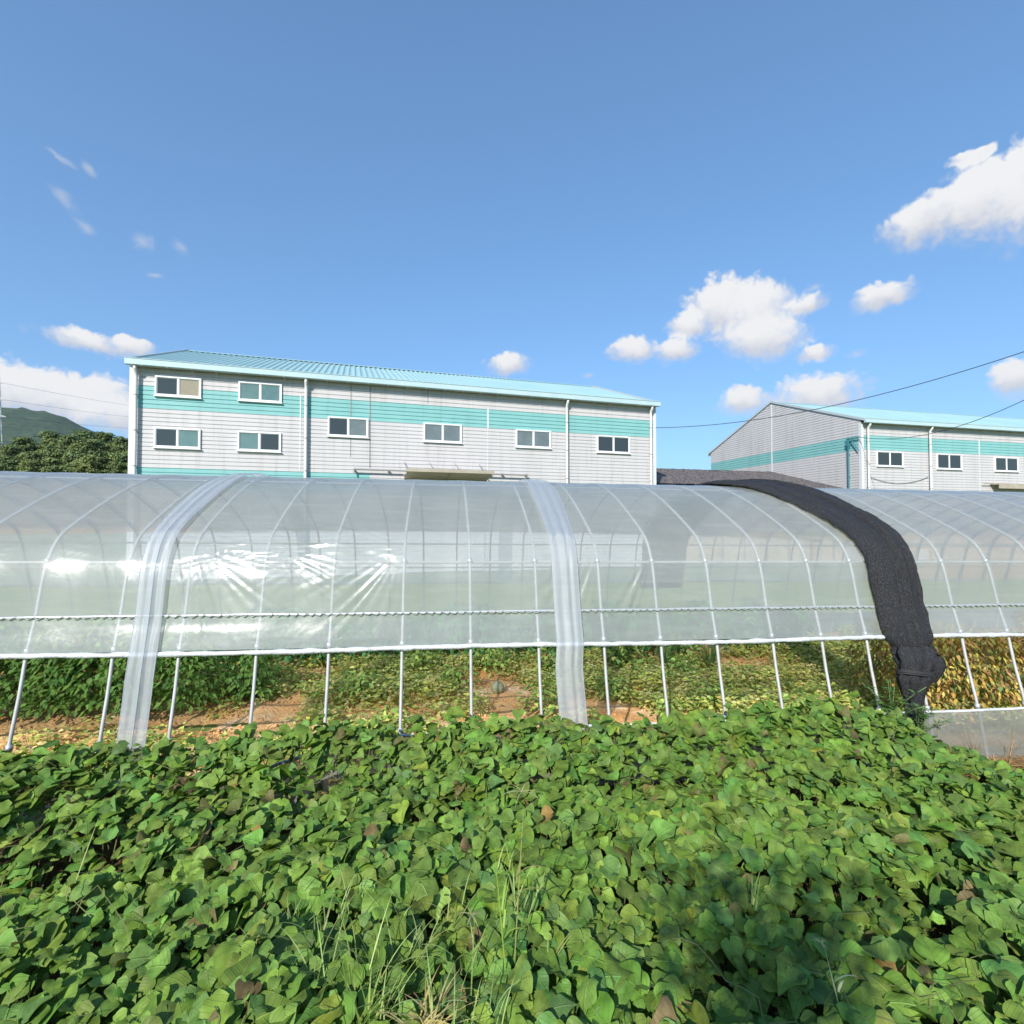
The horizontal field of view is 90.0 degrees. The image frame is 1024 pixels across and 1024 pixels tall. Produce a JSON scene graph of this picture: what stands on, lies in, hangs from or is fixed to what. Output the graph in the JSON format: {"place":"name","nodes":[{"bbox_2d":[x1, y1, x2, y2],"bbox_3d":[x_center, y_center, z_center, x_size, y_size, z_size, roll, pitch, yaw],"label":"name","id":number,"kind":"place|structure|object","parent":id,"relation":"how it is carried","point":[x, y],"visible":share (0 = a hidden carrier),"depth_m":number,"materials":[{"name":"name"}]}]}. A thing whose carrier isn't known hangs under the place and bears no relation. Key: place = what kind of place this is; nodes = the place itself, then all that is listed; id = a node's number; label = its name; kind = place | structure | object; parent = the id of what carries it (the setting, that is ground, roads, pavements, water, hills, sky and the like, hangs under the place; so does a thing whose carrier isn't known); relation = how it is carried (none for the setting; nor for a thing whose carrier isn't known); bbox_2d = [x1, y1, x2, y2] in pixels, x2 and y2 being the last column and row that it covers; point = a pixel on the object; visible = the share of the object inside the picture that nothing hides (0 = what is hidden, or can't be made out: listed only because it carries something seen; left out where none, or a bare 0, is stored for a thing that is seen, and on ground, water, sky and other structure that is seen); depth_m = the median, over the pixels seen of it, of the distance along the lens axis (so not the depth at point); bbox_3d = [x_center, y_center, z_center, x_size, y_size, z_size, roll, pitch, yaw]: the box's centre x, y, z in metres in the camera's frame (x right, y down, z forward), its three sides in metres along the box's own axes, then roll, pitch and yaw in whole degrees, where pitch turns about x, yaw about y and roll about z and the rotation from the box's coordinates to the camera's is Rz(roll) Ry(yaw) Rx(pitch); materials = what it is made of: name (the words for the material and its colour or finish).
{"place":"outdoors","nodes":[
{"label":"outdoors","id":0,"kind":"place"},
{"bbox_2d":[0,407,115,447],"bbox_3d":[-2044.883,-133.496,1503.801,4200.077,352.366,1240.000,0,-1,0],"label":"mountain","id":1,"kind":"structure","parent":0,"point":[18,426],"depth_m":1374.10,"materials":[{"name":"green plant"}]},
{"bbox_2d":[311,940,422,1023],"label":"grass weed","id":2,"kind":"object","parent":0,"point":[366,1008],"depth_m":1.80,"materials":[{"name":"green plant"}]},
{"bbox_2d":[0,781,1017,1023],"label":"field soil","id":3,"kind":"structure","parent":0,"point":[59,866],"depth_m":3.14,"materials":[{"name":"brown soil"}]},
{"bbox_2d":[0,690,1023,1023],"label":"vine leaves","id":4,"kind":"object","parent":3,"relation":"on","point":[654,974],"visible":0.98,"depth_m":2.57,"materials":[{"name":"green plant"}]},
{"bbox_2d":[266,873,357,960],"bbox_3d":[-0.807,1.651,2.103,0.282,0.308,0.398,-1,-2,35],"label":"grass weed","id":5,"kind":"object","parent":4,"relation":"on","point":[324,927],"depth_m":2.14,"materials":[{"name":"green plant"}]},
{"bbox_2d":[262,900,364,998],"bbox_3d":[-0.726,1.688,1.952,0.373,0.192,0.332,0,-1,-13],"label":"grass weed","id":6,"kind":"object","parent":4,"relation":"on","point":[322,962],"depth_m":1.95,"materials":[{"name":"green plant"}]},
{"bbox_2d":[311,894,400,974],"bbox_3d":[-0.596,1.643,1.926,0.324,0.207,0.264,1,-2,-22],"label":"grass weed","id":7,"kind":"object","parent":4,"relation":"on","point":[352,950],"depth_m":1.96,"materials":[{"name":"green plant"}]},
{"bbox_2d":[350,962,421,1020],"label":"grass weed","id":8,"kind":"object","parent":4,"relation":"on","point":[382,1002],"depth_m":1.78,"materials":[{"name":"green plant"}]},
{"bbox_2d":[364,961,479,1023],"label":"grass weed","id":9,"kind":"object","parent":4,"relation":"on","point":[423,1019],"depth_m":1.78,"materials":[{"name":"green plant"}]},
{"bbox_2d":[389,897,456,969],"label":"grass weed","id":10,"kind":"object","parent":4,"relation":"on","point":[430,940],"depth_m":2.06,"materials":[{"name":"green plant"}]},
{"bbox_2d":[494,852,524,968],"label":"grass weed","id":11,"kind":"object","parent":4,"relation":"on","point":[505,905],"depth_m":1.98,"materials":[{"name":"green plant"}]},
{"bbox_2d":[502,783,553,959],"bbox_3d":[0.050,1.435,2.030,0.168,0.644,0.286,1,-2,-36],"label":"grass weed","id":12,"kind":"object","parent":4,"relation":"on","point":[519,866],"depth_m":2.03,"materials":[{"name":"green plant"}]},
{"bbox_2d":[862,677,928,717],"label":"leafy weed","id":13,"kind":"object","parent":3,"relation":"on","point":[891,703],"visible":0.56,"depth_m":4.64,"materials":[{"name":"green plant"}]},
{"bbox_2d":[897,692,952,735],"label":"leafy weed","id":14,"kind":"object","parent":3,"relation":"on","point":[919,714],"visible":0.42,"depth_m":4.64,"materials":[{"name":"green plant"}]},
{"bbox_2d":[922,754,1023,821],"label":"dry straw","id":15,"kind":"object","parent":3,"relation":"on","point":[1010,760],"visible":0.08,"depth_m":4.67,"materials":[{"name":"beige plant"}]},
{"bbox_2d":[0,543,1023,781],"bbox_3d":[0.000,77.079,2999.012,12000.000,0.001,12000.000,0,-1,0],"label":"ground","id":16,"kind":"structure","parent":0,"point":[55,601],"depth_m":16.98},
{"bbox_2d":[124,349,660,580],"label":"warehouse","id":17,"kind":"structure","parent":16,"relation":"on","point":[199,413],"depth_m":22.94,"materials":[{"name":"grey metal"}]},
{"bbox_2d":[152,427,200,449],"bbox_3d":[-13.412,-2.947,20.527,1.680,0.843,0.105,0,-1,-17],"label":"window","id":18,"kind":"structure","parent":17,"relation":"in","point":[164,437],"depth_m":20.53,"materials":[{"name":"white plastic"}]},
{"bbox_2d":[153,375,201,398],"bbox_3d":[-13.412,-5.011,20.579,1.680,0.833,0.105,0,-1,-17],"label":"window","id":19,"kind":"structure","parent":17,"relation":"in","point":[165,386],"depth_m":20.58,"materials":[{"name":"grey glass"}]},
{"bbox_2d":[236,431,281,452],"bbox_3d":[-10.567,-2.930,21.421,1.710,0.853,0.105,0,-1,-17],"label":"window","id":20,"kind":"structure","parent":17,"relation":"in","point":[247,441],"depth_m":21.42,"materials":[{"name":"white plastic"}]},
{"bbox_2d":[237,381,282,403],"bbox_3d":[-10.557,-5.009,21.476,1.710,0.833,0.105,0,-1,-17],"label":"window","id":21,"kind":"structure","parent":17,"relation":"in","point":[257,392],"depth_m":21.48,"materials":[{"name":"teal glass"}]},
{"bbox_2d":[327,416,368,438],"bbox_3d":[-7.191,-3.713,22.500,1.760,0.893,0.105,0,-1,-17],"label":"window","id":22,"kind":"structure","parent":17,"relation":"in","point":[344,427],"depth_m":22.50,"materials":[{"name":"white plastic"}]},
{"bbox_2d":[400,531,483,572],"bbox_3d":[-3.171,0.741,23.668,3.900,4.000,0.050,0,-1,-17],"label":"sliding door","id":23,"kind":"structure","parent":17,"relation":"in","point":[431,552],"depth_m":23.58,"materials":[{"name":"white plastic"}]},
{"bbox_2d":[423,423,462,443],"bbox_3d":[-3.205,-3.647,23.748,1.840,0.903,0.105,0,-1,-17],"label":"window","id":24,"kind":"structure","parent":17,"relation":"in","point":[432,432],"depth_m":23.75,"materials":[{"name":"white plastic"}]},
{"bbox_2d":[515,429,550,448],"bbox_3d":[1.065,-3.564,25.086,1.890,0.903,0.105,0,-1,-17],"label":"window","id":25,"kind":"structure","parent":17,"relation":"in","point":[533,439],"depth_m":25.09,"materials":[{"name":"white plastic"}]},
{"bbox_2d":[596,435,629,453],"bbox_3d":[5.251,-3.466,26.399,1.960,0.913,0.105,0,-1,-17],"label":"window","id":26,"kind":"structure","parent":17,"relation":"in","point":[605,444],"depth_m":26.40,"materials":[{"name":"white plastic"}]},
{"bbox_2d":[0,471,1023,826],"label":"greenhouse","id":27,"kind":"object","parent":16,"relation":"on","point":[974,535],"visible":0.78,"depth_m":7.60,"materials":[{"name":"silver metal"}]},
{"bbox_2d":[110,473,312,799],"bbox_3d":[-3.205,0.870,6.303,0.265,2.700,5.160,0,-1,-8],"label":"film strip","id":28,"kind":"object","parent":27,"relation":"attached to","point":[137,694],"visible":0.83,"depth_m":4.11,"materials":[{"name":"white plastic"}]},
{"bbox_2d":[499,479,589,761],"bbox_3d":[0.220,0.913,6.767,0.311,2.700,5.144,0,-1,-7],"label":"film strip","id":29,"kind":"object","parent":27,"relation":"attached to","point":[569,648],"visible":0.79,"depth_m":4.57,"materials":[{"name":"white plastic"}]},
{"bbox_2d":[640,479,946,735],"bbox_3d":[3.202,0.825,7.233,0.997,2.579,5.237,0,-1,-9],"label":"shade net","id":30,"kind":"object","parent":27,"relation":"attached to","point":[897,595],"visible":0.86,"depth_m":5.00,"materials":[{"name":"grey fabric"}]},
{"bbox_2d":[656,468,846,560],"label":"shed","id":31,"kind":"structure","parent":16,"relation":"on","point":[666,476],"depth_m":29.49,"materials":[{"name":"grey metal"}]},
{"bbox_2d":[707,401,1023,560],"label":"warehouse","id":32,"kind":"structure","parent":16,"relation":"on","point":[829,446],"depth_m":33.73,"materials":[{"name":"grey metal"}]},
{"bbox_2d":[876,451,903,467],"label":"window","id":33,"kind":"structure","parent":32,"relation":"in","point":[883,458],"depth_m":31.85,"materials":[{"name":"white plastic"}]},
{"bbox_2d":[936,453,962,469],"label":"window","id":34,"kind":"structure","parent":32,"relation":"in","point":[943,461],"depth_m":32.99,"materials":[{"name":"white plastic"}]},
{"bbox_2d":[994,457,1018,472],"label":"window","id":35,"kind":"structure","parent":32,"relation":"in","point":[1001,464],"depth_m":34.18,"materials":[{"name":"white plastic"}]},
{"bbox_3d":[20.000,-2.225,15.051,1.600,10.000,0.351,0,-1,0],"label":"utility pole","id":36,"kind":"object","parent":16,"relation":"on","visible":0},
{"bbox_2d":[656,351,1023,427],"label":"power cable","id":37,"kind":"object","parent":36,"relation":"attached to","point":[850,401],"visible":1,"depth_m":20.83,"materials":[{"name":"grey plastic"}]},
{"bbox_2d":[0,627,1023,800],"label":"greenhouse soil","id":38,"kind":"structure","parent":0,"point":[285,709],"depth_m":5.96,"materials":[{"name":"brown soil"}]},
{"bbox_2d":[0,619,40,712],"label":"pepper plant","id":39,"kind":"object","parent":38,"relation":"on","point":[8,627],"visible":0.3,"depth_m":5.65,"materials":[{"name":"green plant"}]},
{"bbox_2d":[0,624,73,719],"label":"pepper plant","id":40,"kind":"object","parent":38,"relation":"on","point":[11,644],"visible":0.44,"depth_m":5.56,"materials":[{"name":"green plant"}]},
{"bbox_2d":[11,624,102,721],"bbox_3d":[-4.965,1.813,5.711,0.870,1.097,0.858,-1,-2,21],"label":"pepper plant","id":41,"kind":"object","parent":38,"relation":"on","point":[59,633],"visible":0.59,"depth_m":5.52,"materials":[{"name":"green plant"}]},
{"bbox_2d":[52,613,133,721],"bbox_3d":[-4.635,1.770,5.824,0.982,1.198,0.965,-1,-2,32],"label":"pepper plant","id":42,"kind":"object","parent":38,"relation":"on","point":[105,632],"visible":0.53,"depth_m":5.60,"materials":[{"name":"green plant"}]},
{"bbox_2d":[93,627,181,719],"bbox_3d":[-4.202,1.831,5.781,0.848,1.062,0.828,1,-2,-24],"label":"pepper plant","id":43,"kind":"object","parent":38,"relation":"on","point":[125,638],"visible":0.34,"depth_m":5.59,"materials":[{"name":"green plant"}]},
{"bbox_2d":[150,623,230,714],"bbox_3d":[-3.716,1.831,5.902,0.847,1.069,0.836,1,-2,-20],"label":"pepper plant","id":44,"kind":"object","parent":38,"relation":"on","point":[193,635],"visible":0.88,"depth_m":5.76,"materials":[{"name":"green plant"}]},
{"bbox_2d":[175,610,228,671],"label":"crop plant","id":45,"kind":"object","parent":38,"relation":"on","point":[215,622],"visible":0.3,"depth_m":7.63,"materials":[{"name":"green plant"}]},
{"bbox_2d":[213,624,248,663],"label":"crop plant","id":46,"kind":"object","parent":38,"relation":"on","point":[236,639],"visible":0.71,"depth_m":7.65,"materials":[{"name":"green plant"}]},
{"bbox_2d":[208,642,284,706],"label":"pepper plant","id":47,"kind":"object","parent":38,"relation":"on","point":[261,673],"visible":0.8,"depth_m":6.14,"materials":[{"name":"green plant"}]},
{"bbox_2d":[236,605,292,661],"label":"crop plant","id":48,"kind":"object","parent":38,"relation":"on","point":[272,641],"visible":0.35,"depth_m":7.73,"materials":[{"name":"green plant"}]},
{"bbox_2d":[265,607,317,662],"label":"crop plant","id":49,"kind":"object","parent":38,"relation":"on","point":[297,620],"visible":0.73,"depth_m":7.69,"materials":[{"name":"green plant"}]},
{"bbox_2d":[294,615,338,665],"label":"crop plant","id":50,"kind":"object","parent":38,"relation":"on","point":[316,628],"visible":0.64,"depth_m":7.72,"materials":[{"name":"green plant"}]},
{"bbox_2d":[326,620,365,664],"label":"crop plant","id":51,"kind":"object","parent":38,"relation":"on","point":[349,629],"visible":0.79,"depth_m":7.78,"materials":[{"name":"green plant"}]},
{"bbox_2d":[334,667,388,700],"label":"plant","id":52,"kind":"object","parent":38,"relation":"on","point":[361,677],"visible":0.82,"depth_m":6.25,"materials":[{"name":"green plant"}]},
{"bbox_2d":[354,610,395,658],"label":"crop plant","id":53,"kind":"object","parent":38,"relation":"on","point":[373,621],"visible":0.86,"depth_m":7.94,"materials":[{"name":"green plant"}]},
{"bbox_2d":[370,698,417,727],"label":"plant","id":54,"kind":"object","parent":38,"relation":"on","point":[394,709],"visible":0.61,"depth_m":5.36,"materials":[{"name":"green plant"}]},
{"bbox_2d":[386,614,420,655],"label":"crop plant","id":55,"kind":"object","parent":38,"relation":"on","point":[408,623],"visible":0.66,"depth_m":8.13,"materials":[{"name":"green plant"}]},
{"bbox_2d":[398,650,442,673],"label":"plant","id":56,"kind":"object","parent":38,"relation":"on","point":[415,656],"visible":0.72,"depth_m":7.40,"materials":[{"name":"green plant"}]},
{"bbox_2d":[411,614,449,655],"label":"crop plant","id":57,"kind":"object","parent":38,"relation":"on","point":[423,620],"visible":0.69,"depth_m":8.12,"materials":[{"name":"green plant"}]},
{"bbox_2d":[434,602,479,657],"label":"crop plant","id":58,"kind":"object","parent":38,"relation":"on","point":[458,633],"visible":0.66,"depth_m":8.06,"materials":[{"name":"green plant"}]},
{"bbox_2d":[434,663,480,693],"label":"plant","id":59,"kind":"object","parent":38,"relation":"on","point":[457,675],"visible":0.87,"depth_m":6.65,"materials":[{"name":"green plant"}]},
{"bbox_2d":[456,602,507,655],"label":"crop plant","id":60,"kind":"object","parent":38,"relation":"on","point":[481,630],"visible":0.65,"depth_m":8.11,"materials":[{"name":"green plant"}]},
{"bbox_2d":[467,648,511,677],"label":"plant","id":61,"kind":"object","parent":38,"relation":"on","point":[487,650],"visible":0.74,"depth_m":7.44,"materials":[{"name":"green plant"}]},
{"bbox_2d":[0,631,1006,804],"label":"soil clods","id":62,"kind":"object","parent":38,"relation":"on","point":[218,732],"visible":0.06,"depth_m":5.92,"materials":[{"name":"brown soil"}]},
{"bbox_2d":[493,614,528,661],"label":"crop plant","id":63,"kind":"object","parent":38,"relation":"on","point":[502,620],"visible":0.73,"depth_m":8.13,"materials":[{"name":"green plant"}]},
{"bbox_2d":[0,624,1023,802],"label":"floor weeds","id":64,"kind":"object","parent":38,"relation":"on","point":[741,696],"visible":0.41,"depth_m":6.66,"materials":[{"name":"green plant"}]},
{"bbox_2d":[515,607,553,654],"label":"crop plant","id":65,"kind":"object","parent":38,"relation":"on","point":[532,619],"visible":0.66,"depth_m":8.30,"materials":[{"name":"green plant"}]},
{"bbox_2d":[515,679,557,716],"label":"plant","id":66,"kind":"object","parent":38,"relation":"on","point":[551,697],"visible":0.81,"depth_m":5.85,"materials":[{"name":"green plant"}]},
{"bbox_2d":[536,600,556,654],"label":"crop plant","id":67,"kind":"object","parent":38,"relation":"on","point":[549,622],"visible":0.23,"depth_m":8.33,"materials":[{"name":"green plant"}]},
{"bbox_2d":[581,612,598,651],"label":"crop plant","id":68,"kind":"object","parent":38,"relation":"on","point":[585,615],"visible":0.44,"depth_m":8.44,"materials":[{"name":"green plant"}]},
{"bbox_2d":[588,598,631,648],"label":"crop plant","id":69,"kind":"object","parent":38,"relation":"on","point":[606,614],"visible":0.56,"depth_m":8.48,"materials":[{"name":"green plant"}]},
{"bbox_2d":[592,672,632,700],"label":"plant","id":70,"kind":"object","parent":38,"relation":"on","point":[613,687],"visible":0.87,"depth_m":6.29,"materials":[{"name":"green plant"}]},
{"bbox_2d":[597,639,654,669],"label":"plant","id":71,"kind":"object","parent":38,"relation":"on","point":[611,654],"visible":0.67,"depth_m":7.53,"materials":[{"name":"green plant"}]},
{"bbox_2d":[616,604,654,654],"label":"crop plant","id":72,"kind":"object","parent":38,"relation":"on","point":[629,617],"visible":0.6,"depth_m":8.41,"materials":[{"name":"green plant"}]},
{"bbox_2d":[641,605,678,655],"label":"crop plant","id":73,"kind":"object","parent":38,"relation":"on","point":[653,615],"visible":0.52,"depth_m":8.45,"materials":[{"name":"green plant"}]},
{"bbox_2d":[648,696,691,715],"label":"plant","id":74,"kind":"object","parent":38,"relation":"on","point":[659,706],"visible":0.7,"depth_m":5.62,"materials":[{"name":"green plant"}]},
{"bbox_2d":[664,611,696,649],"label":"crop plant","id":75,"kind":"object","parent":38,"relation":"on","point":[684,622],"visible":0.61,"depth_m":8.61,"materials":[{"name":"green plant"}]},
{"bbox_2d":[661,655,706,677],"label":"plant","id":76,"kind":"object","parent":38,"relation":"on","point":[683,662],"visible":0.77,"depth_m":7.08,"materials":[{"name":"green plant"}]},
{"bbox_2d":[664,635,710,662],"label":"plant","id":77,"kind":"object","parent":38,"relation":"on","point":[690,651],"visible":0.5,"depth_m":7.88,"materials":[{"name":"green plant"}]},
{"bbox_2d":[678,599,718,650],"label":"crop plant","id":78,"kind":"object","parent":38,"relation":"on","point":[702,613],"visible":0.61,"depth_m":8.82,"materials":[{"name":"green plant"}]},
{"bbox_2d":[684,680,731,709],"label":"plant","id":79,"kind":"object","parent":38,"relation":"on","point":[717,689],"visible":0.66,"depth_m":6.00,"materials":[{"name":"green plant"}]},
{"bbox_2d":[708,610,743,650],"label":"crop plant","id":80,"kind":"object","parent":38,"relation":"on","point":[729,622],"visible":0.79,"depth_m":8.71,"materials":[{"name":"green plant"}]},
{"bbox_2d":[729,597,774,650],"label":"crop plant","id":81,"kind":"object","parent":38,"relation":"on","point":[751,623],"visible":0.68,"depth_m":8.64,"materials":[{"name":"green plant"}]},
{"bbox_2d":[756,606,795,649],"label":"crop plant","id":82,"kind":"object","parent":38,"relation":"on","point":[780,614],"visible":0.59,"depth_m":8.70,"materials":[{"name":"green plant"}]},
{"bbox_2d":[773,690,809,714],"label":"plant","id":83,"kind":"object","parent":38,"relation":"on","point":[786,696],"visible":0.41,"depth_m":5.66,"materials":[{"name":"green plant"}]},
{"bbox_2d":[776,604,815,647],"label":"crop plant","id":84,"kind":"object","parent":38,"relation":"on","point":[798,613],"visible":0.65,"depth_m":8.82,"materials":[{"name":"green plant"}]},
{"bbox_2d":[840,616,902,707],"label":"yellowing plant","id":85,"kind":"object","parent":38,"relation":"on","point":[874,628],"visible":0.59,"depth_m":6.08,"materials":[{"name":"green plant"}]},
{"bbox_2d":[884,638,958,709],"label":"yellowing plant","id":86,"kind":"object","parent":38,"relation":"on","point":[938,696],"visible":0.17,"depth_m":5.48,"materials":[{"name":"yellow plant"}]},
{"bbox_2d":[930,620,985,707],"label":"yellowing plant","id":87,"kind":"object","parent":38,"relation":"on","point":[952,625],"visible":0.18,"depth_m":6.20,"materials":[{"name":"yellow plant"}]},
{"bbox_2d":[926,629,996,709],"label":"yellowing plant","id":88,"kind":"object","parent":38,"relation":"on","point":[956,657],"visible":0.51,"depth_m":5.48,"materials":[{"name":"yellow plant"}]},
{"bbox_2d":[941,624,1023,709],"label":"yellowing plant","id":89,"kind":"object","parent":38,"relation":"on","point":[993,678],"visible":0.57,"depth_m":5.55,"materials":[{"name":"yellow plant"}]},
{"bbox_2d":[970,637,1023,707],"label":"yellowing plant","id":90,"kind":"object","parent":38,"relation":"on","point":[1003,684],"visible":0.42,"depth_m":5.67,"materials":[{"name":"yellow plant"}]},
{"bbox_2d":[994,628,1023,706],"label":"yellowing plant","id":91,"kind":"object","parent":38,"relation":"on","point":[1017,655],"visible":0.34,"depth_m":5.78,"materials":[{"name":"yellow plant"}]},
{"bbox_2d":[0,0,1023,469],"label":"sky","id":92,"kind":"structure","parent":0,"point":[711,211],"materials":[{"name":"blue"}]},
{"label":"wooded rise","id":93,"kind":"object","parent":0,"visible":0},
{"bbox_2d":[0,455,20,470],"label":"forest tree","id":94,"kind":"object","parent":93,"relation":"on","point":[8,463],"visible":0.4,"depth_m":73.46,"materials":[{"name":"green plant"}]},
{"bbox_2d":[8,436,39,453],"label":"forest tree","id":95,"kind":"object","parent":93,"relation":"on","point":[23,443],"visible":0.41,"depth_m":86.49,"materials":[{"name":"green plant"}]},
{"bbox_2d":[35,456,63,471],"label":"forest tree","id":96,"kind":"object","parent":93,"relation":"on","point":[49,463],"visible":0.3,"depth_m":73.22,"materials":[{"name":"green plant"}]},
{"bbox_2d":[46,434,81,465],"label":"forest tree","id":97,"kind":"object","parent":93,"relation":"on","point":[64,442],"visible":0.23,"depth_m":79.94,"materials":[{"name":"green plant"}]},
{"bbox_2d":[53,448,83,472],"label":"forest tree","id":98,"kind":"object","parent":93,"relation":"on","point":[72,455],"visible":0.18,"depth_m":73.58,"materials":[{"name":"green plant"}]},
{"bbox_2d":[64,438,111,470],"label":"forest tree","id":99,"kind":"object","parent":93,"relation":"on","point":[92,446],"visible":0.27,"depth_m":74.53,"materials":[{"name":"green plant"}]},
{"bbox_2d":[71,454,105,473],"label":"forest tree","id":100,"kind":"object","parent":93,"relation":"on","point":[90,463],"visible":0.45,"depth_m":72.11,"materials":[{"name":"green plant"}]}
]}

